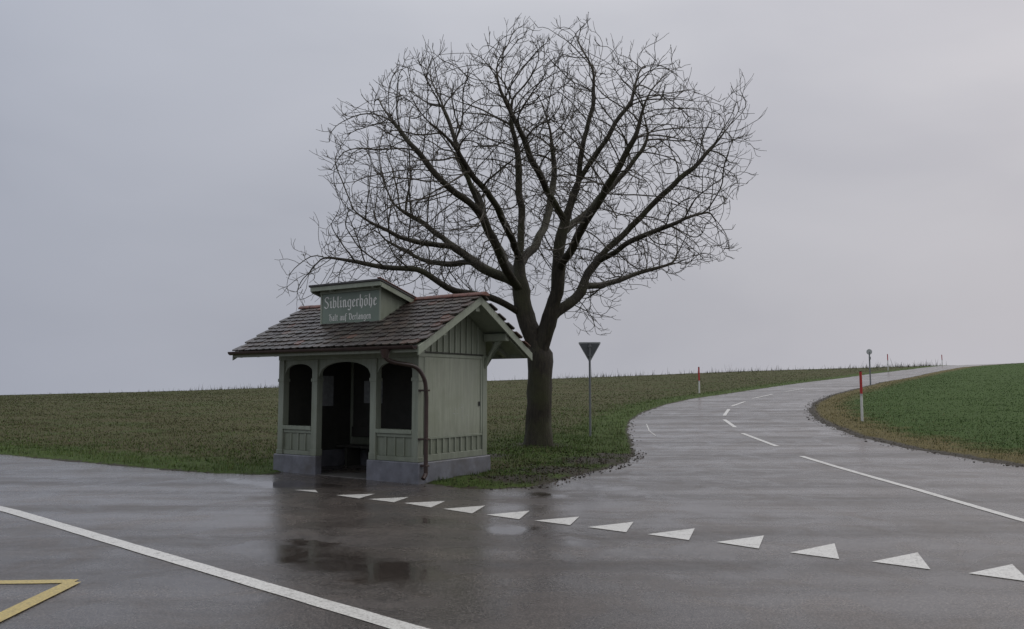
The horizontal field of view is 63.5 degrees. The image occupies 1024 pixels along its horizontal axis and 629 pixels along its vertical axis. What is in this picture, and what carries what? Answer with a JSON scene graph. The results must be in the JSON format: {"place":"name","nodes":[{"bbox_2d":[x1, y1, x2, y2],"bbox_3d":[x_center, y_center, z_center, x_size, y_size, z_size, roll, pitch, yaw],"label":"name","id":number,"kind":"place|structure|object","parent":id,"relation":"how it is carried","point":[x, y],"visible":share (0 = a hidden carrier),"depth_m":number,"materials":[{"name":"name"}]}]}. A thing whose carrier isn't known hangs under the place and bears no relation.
{"place":"outdoors","nodes":[
{"label":"outdoors","id":0,"kind":"place"},
{"bbox_2d":[0,363,1023,628],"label":"road","id":1,"kind":"structure","parent":0,"point":[706,473],"depth_m":8.68,"materials":[{"name":"grey asphalt"}]},
{"bbox_2d":[0,388,1023,628],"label":"road markings","id":2,"kind":"object","parent":1,"relation":"on","point":[1011,571],"visible":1,"depth_m":7.70,"materials":[{"name":"white paint"}]},
{"bbox_2d":[0,363,1023,488],"bbox_3d":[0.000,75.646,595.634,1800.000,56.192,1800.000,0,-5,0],"label":"ground","id":3,"kind":"structure","parent":0,"point":[886,438],"depth_m":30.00,"materials":[{"name":"green plant"}]},
{"bbox_2d":[228,277,531,483],"bbox_3d":[-2.391,1.262,15.390,4.625,3.622,3.498,-3,-6,34],"label":"bus shelter","id":4,"kind":"object","parent":3,"relation":"on","point":[380,379],"visible":1,"depth_m":14.84,"materials":[{"name":"paint"}]},
{"bbox_2d":[49,360,946,393],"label":"dry stalks","id":5,"kind":"object","parent":3,"relation":"on","point":[923,365],"visible":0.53,"depth_m":103.90,"materials":[{"name":"brown plant"}]},
{"bbox_2d":[0,373,1023,488],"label":"verge grass","id":6,"kind":"structure","parent":3,"relation":"on","point":[439,478],"depth_m":20.08,"materials":[{"name":"green plant"}]},
{"bbox_2d":[275,12,766,446],"bbox_3d":[0.257,-2.096,21.136,12.489,11.001,10.772,0,-5,0],"label":"bare walnut tree","id":7,"kind":"object","parent":3,"relation":"on","point":[538,418],"visible":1,"depth_m":20.28,"materials":[{"name":"brown plant"}]},
{"bbox_2d":[424,441,646,489],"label":"fallen leaves","id":8,"kind":"object","parent":3,"relation":"on","point":[534,464],"visible":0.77,"depth_m":16.02,"materials":[{"name":"brown plant"}]},
{"bbox_2d":[579,342,599,435],"bbox_3d":[2.179,2.144,23.106,0.620,2.750,0.089,0,-5,4],"label":"give way sign","id":9,"kind":"object","parent":3,"relation":"on","point":[589,349],"visible":0.91,"depth_m":23.21,"materials":[{"name":"metal"}]},
{"bbox_2d":[698,367,699,392],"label":"snow pole","id":10,"kind":"object","parent":3,"relation":"on","point":[699,378],"visible":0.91,"depth_m":51.92,"materials":[{"name":"plastic"}]},
{"bbox_2d":[499,389,1022,488],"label":"soil clods","id":11,"kind":"object","parent":3,"relation":"on","point":[826,425],"visible":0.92,"depth_m":22.83,"materials":[{"name":"brown soil"}]},
{"bbox_2d":[859,371,863,420],"bbox_3d":[11.663,2.768,27.596,0.092,1.765,0.088,0,-4,0],"label":"snow pole","id":12,"kind":"object","parent":3,"relation":"on","point":[861,393],"visible":0.86,"depth_m":27.58,"materials":[{"name":"plastic"}]},
{"bbox_2d":[866,349,871,384],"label":"marker post","id":13,"kind":"object","parent":3,"relation":"on","point":[869,351],"visible":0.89,"depth_m":58.76,"materials":[{"name":"metal"}]},
{"bbox_2d":[0,0,1023,394],"label":"sky","id":14,"kind":"structure","parent":0,"point":[157,164],"materials":[{"name":"grey"}]}
]}

